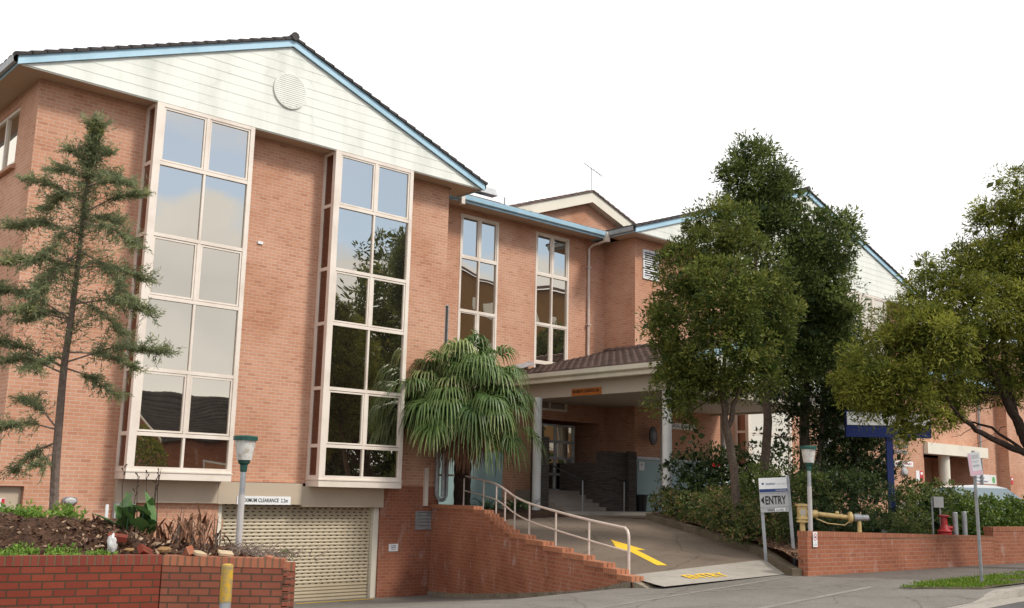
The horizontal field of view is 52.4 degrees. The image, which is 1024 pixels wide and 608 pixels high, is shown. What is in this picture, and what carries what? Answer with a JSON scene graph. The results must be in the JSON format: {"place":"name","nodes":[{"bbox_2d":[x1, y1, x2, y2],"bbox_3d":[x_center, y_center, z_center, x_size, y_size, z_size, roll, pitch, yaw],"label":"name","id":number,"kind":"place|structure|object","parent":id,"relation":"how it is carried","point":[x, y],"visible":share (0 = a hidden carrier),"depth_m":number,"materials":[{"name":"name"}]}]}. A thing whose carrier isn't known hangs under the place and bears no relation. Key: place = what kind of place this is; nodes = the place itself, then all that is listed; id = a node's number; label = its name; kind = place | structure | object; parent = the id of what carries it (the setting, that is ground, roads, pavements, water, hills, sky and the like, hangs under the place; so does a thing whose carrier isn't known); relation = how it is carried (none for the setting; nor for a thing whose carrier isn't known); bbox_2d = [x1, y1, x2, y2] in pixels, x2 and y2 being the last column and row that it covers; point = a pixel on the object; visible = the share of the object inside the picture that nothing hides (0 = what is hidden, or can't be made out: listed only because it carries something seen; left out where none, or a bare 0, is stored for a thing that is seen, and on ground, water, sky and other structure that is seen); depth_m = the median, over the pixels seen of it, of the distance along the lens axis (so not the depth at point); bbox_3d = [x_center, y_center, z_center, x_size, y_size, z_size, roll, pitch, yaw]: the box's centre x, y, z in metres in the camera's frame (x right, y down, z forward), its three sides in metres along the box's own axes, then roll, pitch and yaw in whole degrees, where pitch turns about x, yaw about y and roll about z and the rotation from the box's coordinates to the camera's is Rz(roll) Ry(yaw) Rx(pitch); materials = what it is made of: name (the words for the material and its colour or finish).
{"place":"outdoors","nodes":[
{"label":"outdoors","id":0,"kind":"place"},
{"bbox_2d":[0,512,255,558],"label":"soil heap","id":1,"kind":"object","parent":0,"point":[46,533],"visible":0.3,"depth_m":12.82,"materials":[{"name":"brown soil"}]},
{"bbox_2d":[0,498,89,520],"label":"weeds","id":2,"kind":"object","parent":1,"relation":"on","point":[28,512],"visible":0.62,"depth_m":13.97,"materials":[{"name":"green plant"}]},
{"bbox_2d":[0,540,118,555],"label":"weeds","id":3,"kind":"object","parent":1,"relation":"on","point":[29,550],"visible":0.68,"depth_m":12.19,"materials":[{"name":"green plant"}]},
{"bbox_2d":[0,108,184,517],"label":"young tree","id":4,"kind":"object","parent":1,"relation":"on","point":[32,310],"visible":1,"depth_m":15.94,"materials":[{"name":"green plant"}]},
{"bbox_2d":[107,533,117,552],"bbox_3d":[-4.801,2.888,12.491,0.109,0.289,0.119,0,-10,9],"label":"plastic bag","id":5,"kind":"object","parent":1,"relation":"on","point":[112,544],"visible":0.86,"depth_m":12.47,"materials":[{"name":"white plastic"}]},
{"bbox_2d":[107,532,127,543],"bbox_3d":[-4.818,2.858,12.715,0.230,0.076,0.110,12,4,-17],"label":"loose brick","id":6,"kind":"object","parent":1,"relation":"on","point":[121,538],"visible":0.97,"depth_m":12.69,"materials":[{"name":"red brick"}]},
{"bbox_2d":[93,464,160,537],"bbox_3d":[-5.087,2.724,13.923,0.842,1.154,0.682,-2,-11,19],"label":"canna plant","id":7,"kind":"object","parent":1,"relation":"on","point":[125,510],"visible":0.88,"depth_m":13.89,"materials":[{"name":"green plant"}]},
{"bbox_2d":[136,544,153,553],"bbox_3d":[-4.448,3.008,12.634,0.076,0.110,0.230,-34,-36,-3],"label":"loose brick","id":8,"kind":"object","parent":1,"relation":"on","point":[142,549],"visible":0.73,"depth_m":12.56,"materials":[{"name":"brick"}]},
{"bbox_2d":[156,546,171,552],"bbox_3d":[-4.281,3.013,12.792,0.191,0.071,0.181,1,-10,1],"label":"rubble","id":9,"kind":"object","parent":1,"relation":"on","point":[162,549],"visible":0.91,"depth_m":12.72,"materials":[{"name":"beige stone"}]},
{"bbox_2d":[142,502,231,550],"bbox_3d":[-4.367,3.061,13.787,1.316,0.871,0.913,6,-11,-23],"label":"withered canna","id":10,"kind":"object","parent":1,"relation":"on","point":[188,536],"visible":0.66,"depth_m":13.75,"materials":[{"name":"brown plant"}]},
{"bbox_2d":[183,545,193,555],"bbox_3d":[-3.920,3.030,12.633,0.076,0.110,0.230,-15,-28,-38],"label":"loose brick","id":11,"kind":"object","parent":1,"relation":"on","point":[188,550],"visible":0.73,"depth_m":12.56,"materials":[{"name":"orange brick"}]},
{"bbox_2d":[205,538,329,560],"bbox_3d":[-3.440,3.278,13.842,1.361,0.335,2.450,10,-14,-41],"label":"twig bush","id":12,"kind":"object","parent":1,"relation":"on","point":[256,550],"visible":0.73,"depth_m":13.55,"materials":[{"name":"brown plant"}]},
{"bbox_2d":[0,0,1023,343],"label":"sky","id":13,"kind":"structure","parent":0,"point":[899,111],"materials":[{"name":"white"}]},
{"bbox_2d":[484,508,569,519],"bbox_3d":[-0.490,6.200,30.528,3.600,0.445,4.300,10,-14,-41],"label":"palm bed","id":14,"kind":"object","parent":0,"point":[522,512],"visible":0.27,"depth_m":29.64,"materials":[{"name":"soil"}]},
{"bbox_2d":[385,328,548,505],"bbox_3d":[-1.442,3.278,29.470,4.526,5.282,4.684,-6,-12,34],"label":"fan palm","id":15,"kind":"object","parent":14,"relation":"on","point":[468,423],"visible":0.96,"depth_m":28.62,"materials":[{"name":"green plant"}]},
{"bbox_2d":[466,496,502,509],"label":"strap plant","id":16,"kind":"object","parent":14,"relation":"on","point":[486,502],"visible":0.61,"depth_m":30.29,"materials":[{"name":"green plant"}]},
{"bbox_2d":[481,500,501,508],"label":"strap plant","id":17,"kind":"object","parent":14,"relation":"on","point":[491,507],"visible":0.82,"depth_m":29.38,"materials":[{"name":"green plant"}]},
{"bbox_2d":[498,497,537,509],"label":"strap plant","id":18,"kind":"object","parent":14,"relation":"on","point":[512,505],"visible":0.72,"depth_m":29.79,"materials":[{"name":"green plant"}]},
{"bbox_2d":[507,494,546,508],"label":"strap plant","id":19,"kind":"object","parent":14,"relation":"on","point":[523,507],"visible":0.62,"depth_m":31.02,"materials":[{"name":"green plant"}]},
{"bbox_2d":[293,575,774,607],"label":"driveway","id":20,"kind":"structure","parent":0,"point":[422,601],"depth_m":21.19,"materials":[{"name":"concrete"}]},
{"bbox_2d":[0,554,161,607],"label":"planter wall","id":21,"kind":"structure","parent":20,"relation":"on","point":[86,581],"depth_m":12.00,"materials":[{"name":"red brick"}]},
{"bbox_2d":[158,561,295,607],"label":"planter wall","id":22,"kind":"structure","parent":20,"relation":"on","point":[290,566],"depth_m":12.91,"materials":[{"name":"red brick"}]},
{"bbox_2d":[233,435,257,548],"bbox_3d":[-3.946,2.861,15.189,0.356,1.883,0.356,10,-14,-41],"label":"garden lamp","id":23,"kind":"object","parent":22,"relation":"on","point":[244,445],"visible":0.98,"depth_m":15.20,"materials":[{"name":"white metal"}]},
{"bbox_2d":[427,504,656,597],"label":"retaining wall","id":24,"kind":"structure","parent":20,"relation":"on","point":[478,552],"depth_m":26.16,"materials":[{"name":"brick"}]},
{"bbox_2d":[439,474,629,573],"bbox_3d":[0.389,5.191,25.561,1.058,2.057,11.247,6,-11,-24],"label":"handrail","id":25,"kind":"object","parent":24,"relation":"on","point":[574,516],"visible":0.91,"depth_m":24.28,"materials":[{"name":"metal"}]},
{"bbox_2d":[634,560,784,586],"bbox_3d":[4.201,5.420,21.090,5.034,0.275,1.310,10,-14,-41],"label":"ramp threshold","id":26,"kind":"object","parent":20,"relation":"on","point":[747,569],"visible":0.97,"depth_m":20.98,"materials":[{"name":"concrete"}]},
{"bbox_2d":[682,572,725,578],"bbox_3d":[3.822,5.351,20.527,1.154,0.068,0.359,9,-13,-35],"label":"painted word","id":27,"kind":"object","parent":26,"relation":"on","point":[704,575],"visible":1,"depth_m":20.52,"materials":[{"name":"yellow paint"}]},
{"bbox_2d":[506,515,640,533],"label":"ramp roadway","id":28,"kind":"structure","parent":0,"point":[562,523],"depth_m":28.24,"materials":[{"name":"concrete"}]},
{"bbox_2d":[526,519,763,574],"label":"ramp","id":29,"kind":"structure","parent":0,"point":[671,548],"depth_m":24.34,"materials":[{"name":"concrete"}]},
{"bbox_2d":[612,540,665,564],"bbox_3d":[2.738,5.561,23.397,0.656,0.352,3.508,2,-10,-6],"label":"painted arrow","id":30,"kind":"object","parent":29,"relation":"on","point":[633,549],"visible":0.9,"depth_m":23.39,"materials":[{"name":"yellow paint"}]},
{"bbox_2d":[646,513,801,575],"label":"ramp kerb","id":31,"kind":"structure","parent":29,"relation":"on","point":[786,567],"depth_m":24.87,"materials":[{"name":"grey concrete"}]},
{"bbox_2d":[578,515,825,518],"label":"pavement","id":32,"kind":"structure","parent":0,"point":[633,516],"depth_m":31.38,"materials":[{"name":"concrete"}]},
{"bbox_2d":[652,512,865,560],"bbox_3d":[7.168,5.950,27.223,10.030,0.794,7.260,10,-14,-41],"label":"garden bed","id":33,"kind":"object","parent":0,"point":[760,541],"visible":0.06,"depth_m":24.91,"materials":[{"name":"brown soil"}]},
{"bbox_2d":[655,439,769,524],"bbox_3d":[5.570,4.952,28.689,2.855,2.456,2.754,6,-11,-25],"label":"camellia","id":34,"kind":"object","parent":33,"relation":"on","point":[717,469],"visible":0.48,"depth_m":28.46,"materials":[{"name":"green plant"}]},
{"bbox_2d":[633,190,808,524],"bbox_3d":[4.890,1.216,24.790,3.585,8.008,3.963,10,-14,-41],"label":"broadleaf tree","id":35,"kind":"object","parent":33,"relation":"on","point":[689,373],"visible":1,"depth_m":24.48,"materials":[{"name":"green plant"}]},
{"bbox_2d":[647,481,796,545],"bbox_3d":[5.508,5.277,26.527,2.468,1.544,5.742,4,-11,-15],"label":"hedge","id":36,"kind":"object","parent":33,"relation":"on","point":[718,514],"visible":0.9,"depth_m":25.52,"materials":[{"name":"green plant"}]},
{"bbox_2d":[722,530,799,557],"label":"mulch litter","id":37,"kind":"object","parent":33,"relation":"on","point":[773,543],"visible":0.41,"depth_m":23.54,"materials":[{"name":"brown plant"}]},
{"bbox_2d":[741,420,805,506],"bbox_3d":[7.184,4.781,28.882,2.180,3.104,2.223,10,-14,-41],"label":"shrub","id":38,"kind":"object","parent":33,"relation":"on","point":[779,447],"visible":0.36,"depth_m":28.84,"materials":[{"name":"green plant"}]},
{"bbox_2d":[758,476,795,565],"bbox_3d":[5.893,4.886,23.138,0.700,2.070,0.084,-2,-10,1],"label":"entry sign","id":39,"kind":"object","parent":33,"relation":"on","point":[774,494],"visible":1,"depth_m":23.20,"materials":[{"name":"white metal"}]},
{"bbox_2d":[730,460,844,534],"bbox_3d":[6.873,5.084,26.622,3.007,2.167,2.342,-5,-12,32],"label":"shrub","id":40,"kind":"object","parent":33,"relation":"on","point":[794,482],"visible":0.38,"depth_m":26.58,"materials":[{"name":"green plant"}]},
{"bbox_2d":[708,127,872,474],"bbox_3d":[7.398,0.585,27.818,4.418,10.578,3.322,-1,-11,15],"label":"broadleaf tree","id":41,"kind":"object","parent":33,"relation":"on","point":[814,248],"visible":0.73,"depth_m":27.60,"materials":[{"name":"green plant"}]},
{"bbox_2d":[800,446,816,530],"bbox_3d":[6.343,4.237,22.177,0.356,2.423,0.356,10,-14,-41],"label":"garden lamp","id":42,"kind":"object","parent":33,"relation":"on","point":[808,454],"visible":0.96,"depth_m":22.23,"materials":[{"name":"white metal"}]},
{"bbox_2d":[751,314,882,525],"bbox_3d":[8.831,2.520,29.731,3.981,7.542,2.832,0,-10,8],"label":"broadleaf tree","id":43,"kind":"object","parent":33,"relation":"on","point":[804,409],"visible":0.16,"depth_m":29.36,"materials":[{"name":"green plant"}]},
{"bbox_2d":[795,503,868,531],"bbox_3d":[7.111,5.048,23.101,1.600,1.190,0.297,0,-10,6],"label":"fire booster","id":44,"kind":"object","parent":33,"relation":"on","point":[802,515],"visible":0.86,"depth_m":23.12,"materials":[{"name":"yellow metal"}]},
{"bbox_2d":[780,499,905,542],"bbox_3d":[7.690,5.278,24.638,3.100,1.385,2.215,2,-10,-6],"label":"juniper","id":45,"kind":"object","parent":33,"relation":"on","point":[872,526],"visible":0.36,"depth_m":24.49,"materials":[{"name":"green plant"}]},
{"bbox_2d":[791,460,901,531],"bbox_3d":[8.598,5.190,27.342,3.353,2.245,2.754,10,-14,-41],"label":"clipped hedge","id":46,"kind":"object","parent":33,"relation":"on","point":[857,489],"visible":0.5,"depth_m":27.10,"materials":[{"name":"green plant"}]},
{"bbox_2d":[792,385,913,512],"bbox_3d":[10.058,4.203,31.155,3.059,4.953,3.469,10,-14,-41],"label":"conifer","id":47,"kind":"object","parent":33,"relation":"on","point":[856,450],"visible":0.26,"depth_m":30.51,"materials":[{"name":"green plant"}]},
{"bbox_2d":[844,411,931,516],"bbox_3d":[10.171,4.595,28.056,2.250,3.380,0.194,1,-10,4],"label":"pylon sign","id":48,"kind":"object","parent":33,"relation":"on","point":[850,426],"visible":0.34,"depth_m":28.20,"materials":[{"name":"blue metal"}]},
{"bbox_2d":[854,503,931,533],"bbox_3d":[9.521,5.496,25.635,2.548,1.180,1.838,10,-14,-41],"label":"shrub","id":49,"kind":"object","parent":33,"relation":"on","point":[907,523],"visible":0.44,"depth_m":25.45,"materials":[{"name":"green plant"}]},
{"bbox_2d":[931,497,943,533],"bbox_3d":[10.439,5.346,25.537,0.289,1.220,0.120,1,-10,1],"label":"control box","id":50,"kind":"object","parent":33,"relation":"on","point":[938,502],"visible":0.64,"depth_m":25.56,"materials":[{"name":"grey metal"}]},
{"bbox_2d":[884,475,998,534],"bbox_3d":[11.655,5.582,27.694,3.402,2.015,3.042,2,-10,-2],"label":"hedge","id":51,"kind":"object","parent":33,"relation":"on","point":[953,496],"visible":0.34,"depth_m":27.52,"materials":[{"name":"green plant"}]},
{"bbox_2d":[937,515,952,534],"bbox_3d":[10.489,5.539,25.248,0.360,0.840,0.360,10,-14,-41],"label":"hydrant","id":52,"kind":"object","parent":33,"relation":"on","point":[944,529],"visible":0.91,"depth_m":25.20,"materials":[{"name":"red metal"}]},
{"bbox_2d":[947,492,1023,535],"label":"hedge","id":53,"kind":"object","parent":33,"relation":"on","point":[1013,512],"visible":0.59,"depth_m":27.23,"materials":[{"name":"green plant"}]},
{"bbox_2d":[511,573,1023,607],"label":"footpath","id":54,"kind":"structure","parent":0,"point":[886,593],"depth_m":18.03,"materials":[{"name":"concrete"}]},
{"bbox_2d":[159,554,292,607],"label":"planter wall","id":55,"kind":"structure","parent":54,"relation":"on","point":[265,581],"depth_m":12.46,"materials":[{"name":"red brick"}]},
{"bbox_2d":[193,550,206,555],"bbox_3d":[-3.795,3.017,12.612,0.120,0.030,0.170,15,-7,34],"label":"stone slab","id":56,"kind":"object","parent":55,"relation":"on","point":[198,553],"depth_m":12.59,"materials":[{"name":"stone"}]},
{"bbox_2d":[218,550,233,556],"bbox_3d":[-3.494,3.041,12.705,0.170,0.030,0.120,14,2,-28],"label":"stone slab","id":57,"kind":"object","parent":55,"relation":"on","point":[225,553],"depth_m":12.68,"materials":[{"name":"stone"}]},
{"bbox_2d":[219,563,233,607],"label":"bollard","id":58,"kind":"object","parent":54,"relation":"on","point":[225,597],"visible":1,"depth_m":12.12,"materials":[{"name":"yellow metal"}]},
{"bbox_2d":[599,576,872,607],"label":"pavement joint","id":59,"kind":"object","parent":54,"relation":"on","point":[795,601],"visible":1,"depth_m":18.21,"materials":[{"name":"concrete"}]},
{"bbox_2d":[797,527,1023,575],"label":"boundary wall","id":60,"kind":"structure","parent":54,"relation":"on","point":[833,553],"depth_m":23.13,"materials":[{"name":"brick"}]},
{"bbox_2d":[813,532,817,546],"bbox_3d":[6.224,4.834,21.377,0.140,0.300,0.011,9,-13,-36],"label":"no smoking sign","id":61,"kind":"object","parent":60,"relation":"attached to","point":[815,543],"visible":1,"depth_m":21.37,"materials":[{"name":"white paint"}]},
{"bbox_2d":[820,563,1023,580],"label":"tar path","id":62,"kind":"structure","parent":54,"relation":"on","point":[933,573],"depth_m":22.56,"materials":[{"name":"grey asphalt"}]},
{"bbox_2d":[952,512,958,534],"bbox_3d":[10.790,5.548,25.317,0.120,0.960,0.120,10,-14,-41],"label":"pipe post","id":63,"kind":"object","parent":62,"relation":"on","point":[955,522],"visible":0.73,"depth_m":25.31,"materials":[{"name":"silver metal"}]},
{"bbox_2d":[961,511,967,534],"bbox_3d":[11.106,5.584,25.531,0.120,0.980,0.120,10,-14,-41],"label":"pipe post","id":64,"kind":"object","parent":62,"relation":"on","point":[964,523],"visible":0.73,"depth_m":25.53,"materials":[{"name":"silver metal"}]},
{"bbox_2d":[824,161,1023,455],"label":"spreading tree","id":65,"kind":"object","parent":54,"relation":"on","point":[916,342],"visible":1,"depth_m":23.43,"materials":[{"name":"green plant"}]},
{"bbox_2d":[900,570,1023,589],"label":"verge","id":66,"kind":"structure","parent":54,"relation":"on","point":[977,587],"depth_m":19.48,"materials":[{"name":"green plant"}]},
{"bbox_2d":[967,451,982,581],"bbox_3d":[8.977,4.136,19.974,0.221,2.611,0.600,-6,-12,34],"label":"street sign","id":67,"kind":"object","parent":66,"relation":"on","point":[975,465],"visible":0.94,"depth_m":20.00,"materials":[{"name":"white metal"}]},
{"bbox_2d":[991,601,1023,607],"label":"road","id":68,"kind":"structure","parent":0,"point":[1017,605],"depth_m":17.67,"materials":[{"name":"grey asphalt"}]},
{"bbox_2d":[944,586,1023,607],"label":"kerb","id":69,"kind":"structure","parent":68,"relation":"on","point":[1004,593],"depth_m":18.68,"materials":[{"name":"concrete"}]},
{"bbox_2d":[957,596,1023,607],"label":"gutter strip","id":70,"kind":"object","parent":68,"relation":"on","point":[994,603],"visible":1,"depth_m":17.92,"materials":[{"name":"concrete"}]},
{"label":"car park","id":71,"kind":"structure","parent":0,"visible":0},
{"bbox_2d":[506,509,685,522],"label":"platform","id":72,"kind":"structure","parent":71,"relation":"on","point":[608,512],"depth_m":32.54,"materials":[{"name":"concrete"}]},
{"bbox_2d":[530,436,549,509],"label":"stone pier","id":73,"kind":"structure","parent":72,"relation":"on","point":[544,478],"depth_m":32.85,"materials":[{"name":"stone"}]},
{"bbox_2d":[515,489,605,510],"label":"entrance steps","id":74,"kind":"structure","parent":72,"relation":"on","point":[565,500],"depth_m":33.48,"materials":[{"name":"concrete"}]},
{"bbox_2d":[549,463,587,510],"bbox_3d":[1.730,5.793,33.080,1.390,1.523,0.196,-1,-11,14],"label":"stair rail","id":75,"kind":"object","parent":72,"relation":"on","point":[575,477],"visible":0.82,"depth_m":32.98,"materials":[{"name":"grey metal"}]},
{"bbox_2d":[559,451,635,510],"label":"stone wall","id":76,"kind":"structure","parent":72,"relation":"on","point":[604,488],"depth_m":34.48,"materials":[{"name":"stone"}]},
{"bbox_2d":[613,476,629,511],"bbox_3d":[3.178,6.057,34.359,1.390,1.523,0.196,-1,-11,14],"label":"stair rail","id":77,"kind":"object","parent":72,"relation":"on","point":[624,481],"visible":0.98,"depth_m":34.14,"materials":[{"name":"grey metal"}]},
{"bbox_2d":[636,494,647,510],"bbox_3d":[4.348,6.742,35.306,0.560,0.560,0.560,10,-14,-41],"label":"waste bin","id":78,"kind":"object","parent":72,"relation":"on","point":[641,502],"visible":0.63,"depth_m":35.10,"materials":[{"name":"black plastic"}]},
{"bbox_2d":[503,336,831,511],"bbox_3d":[5.565,4.225,34.677,9.910,6.150,6.829,10,-14,-41],"label":"entrance canopy","id":79,"kind":"object","parent":72,"relation":"on","point":[621,376],"visible":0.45,"depth_m":32.66,"materials":[{"name":"beige paint"}]},
{"bbox_2d":[572,387,601,395],"bbox_3d":[2.282,2.689,31.981,0.024,0.215,1.260,10,-14,-41],"label":"clearance sign","id":80,"kind":"object","parent":79,"relation":"attached to","point":[587,391],"visible":1,"depth_m":31.95,"materials":[{"name":"orange metal"}]},
{"bbox_2d":[649,426,656,444],"bbox_3d":[4.942,4.589,36.241,0.090,0.660,0.660,-5,-12,31],"label":"safety mirror","id":81,"kind":"object","parent":79,"relation":"attached to","point":[653,435],"visible":1,"depth_m":36.12,"materials":[{"name":"black plastic"}]},
{"bbox_2d":[896,485,1023,526],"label":"parked car","id":82,"kind":"object","parent":71,"relation":"on","point":[989,489],"visible":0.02,"depth_m":33.45,"materials":[{"name":"white metal"}]},
{"label":"ground","id":83,"kind":"structure","parent":0,"visible":0},
{"bbox_2d":[0,32,1023,601],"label":"hospital building","id":84,"kind":"structure","parent":83,"relation":"on","point":[348,292],"depth_m":27.56,"materials":[{"name":"brick"}]},
{"bbox_2d":[0,108,19,177],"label":"window","id":85,"kind":"structure","parent":84,"relation":"in","point":[9,126],"depth_m":25.30,"materials":[{"name":"glass"}]},
{"bbox_2d":[0,486,21,509],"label":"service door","id":86,"kind":"structure","parent":84,"relation":"in","point":[12,494],"depth_m":22.52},
{"bbox_2d":[62,496,77,504],"bbox_3d":[-9.812,4.374,23.133,0.330,0.190,0.135,10,-14,-41],"label":"wall light","id":87,"kind":"object","parent":84,"relation":"attached to","point":[72,500],"visible":0.85,"depth_m":23.07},
{"bbox_2d":[112,502,135,517],"bbox_3d":[-8.908,4.728,23.912,0.480,0.380,0.118,10,-14,-41],"label":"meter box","id":88,"kind":"object","parent":84,"relation":"attached to","point":[113,512],"visible":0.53,"depth_m":23.76,"materials":[{"name":"grey metal"}]},
{"bbox_2d":[114,101,254,481],"bbox_3d":[-7.849,-0.261,25.306,2.630,8.960,0.662,10,-14,-41],"label":"bay window","id":89,"kind":"structure","parent":84,"relation":"in","point":[179,420],"depth_m":25.06,"materials":[{"name":"glass"}]},
{"bbox_2d":[237,496,290,504],"bbox_3d":[-6.231,4.939,26.189,1.500,0.205,0.016,10,-14,-41],"label":"clearance sign","id":90,"kind":"object","parent":84,"relation":"attached to","point":[269,500],"visible":0.95,"depth_m":26.24,"materials":[{"name":"white paint"}]},
{"bbox_2d":[220,504,371,601],"bbox_3d":[-5.569,6.304,27.033,4.500,2.800,0.020,10,-14,-41],"label":"roller door","id":91,"kind":"structure","parent":84,"relation":"in","point":[312,593],"depth_m":27.39,"materials":[{"name":"beige metal"}]},
{"bbox_2d":[305,150,413,488],"bbox_3d":[-4.103,0.457,28.609,2.660,9.030,0.662,10,-14,-41],"label":"bay window","id":92,"kind":"structure","parent":84,"relation":"in","point":[361,324],"depth_m":28.30,"materials":[{"name":"glass"}]},
{"bbox_2d":[389,544,397,550],"bbox_3d":[-3.280,6.736,28.797,0.310,0.200,0.016,10,-14,-41],"label":"notice","id":93,"kind":"object","parent":84,"relation":"attached to","point":[393,547],"visible":1,"depth_m":28.79,"materials":[{"name":"white paint"}]},
{"bbox_2d":[443,305,448,363],"bbox_3d":[-2.117,1.207,32.822,0.160,2.380,0.102,10,-14,-41],"label":"narrow window","id":94,"kind":"structure","parent":84,"relation":"in","point":[446,306],"depth_m":32.93,"materials":[{"name":"grey glass"}]},
{"bbox_2d":[457,213,498,396],"bbox_3d":[-1.139,0.175,33.879,1.640,6.130,0.102,10,-14,-41],"label":"window","id":95,"kind":"structure","parent":84,"relation":"in","point":[479,237],"depth_m":34.09,"materials":[{"name":"glass"}]},
{"bbox_2d":[469,187,505,203],"bbox_3d":[-1.556,-3.752,38.501,1.980,1.180,1.900,10,-14,-41],"label":"roof exhaust","id":96,"kind":"object","parent":84,"relation":"on","point":[488,193],"visible":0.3,"depth_m":38.39,"materials":[{"name":"white paint"}]},
{"bbox_2d":[533,231,568,411],"bbox_3d":[1.341,0.618,36.072,1.620,6.150,0.102,10,-14,-41],"label":"window","id":97,"kind":"structure","parent":84,"relation":"in","point":[552,252],"depth_m":36.20,"materials":[{"name":"glass"}]},
{"bbox_2d":[542,423,574,489],"bbox_3d":[1.466,5.220,35.452,1.800,2.220,0.102,10,-14,-41],"label":"entrance door","id":98,"kind":"structure","parent":84,"relation":"in","point":[562,437],"depth_m":35.58,"materials":[{"name":"clear glass"}]},
{"bbox_2d":[583,162,601,189],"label":"tv antenna","id":99,"kind":"object","parent":84,"relation":"on","point":[591,173],"visible":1,"depth_m":43.54,"materials":[{"name":"silver metal"}]},
{"bbox_2d":[672,423,695,430],"bbox_3d":[6.069,4.429,37.692,1.900,0.220,0.017,10,-14,-41],"label":"name sign","id":100,"kind":"object","parent":84,"relation":"attached to","point":[676,426],"visible":0.45,"depth_m":37.69,"materials":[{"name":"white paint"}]},
{"bbox_2d":[734,264,791,486],"bbox_3d":[9.873,2.992,40.956,2.940,9.000,0.662,10,-14,-41],"label":"bay window","id":101,"kind":"structure","parent":84,"relation":"in","point":[745,425],"depth_m":39.86,"materials":[{"name":"paint"}]},
{"bbox_2d":[847,290,886,358],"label":"bay window","id":102,"kind":"structure","parent":84,"relation":"in","point":[875,301],"depth_m":46.69,"materials":[{"name":"paint"}]},
{"bbox_2d":[893,438,909,453],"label":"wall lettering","id":103,"kind":"object","parent":84,"relation":"attached to","point":[898,451],"depth_m":48.24},
{"bbox_2d":[895,460,912,466],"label":"street number sign","id":104,"kind":"object","parent":84,"relation":"attached to","point":[910,463],"visible":0.44,"depth_m":48.50,"materials":[{"name":"white paint"}]},
{"bbox_2d":[901,467,907,475],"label":"wall light","id":105,"kind":"object","parent":84,"relation":"attached to","point":[905,471],"visible":0.81,"depth_m":48.01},
{"bbox_2d":[977,474,996,483],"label":"imaging sign","id":106,"kind":"object","parent":84,"relation":"attached to","point":[989,479],"visible":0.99,"depth_m":54.95,"materials":[{"name":"white paint"}]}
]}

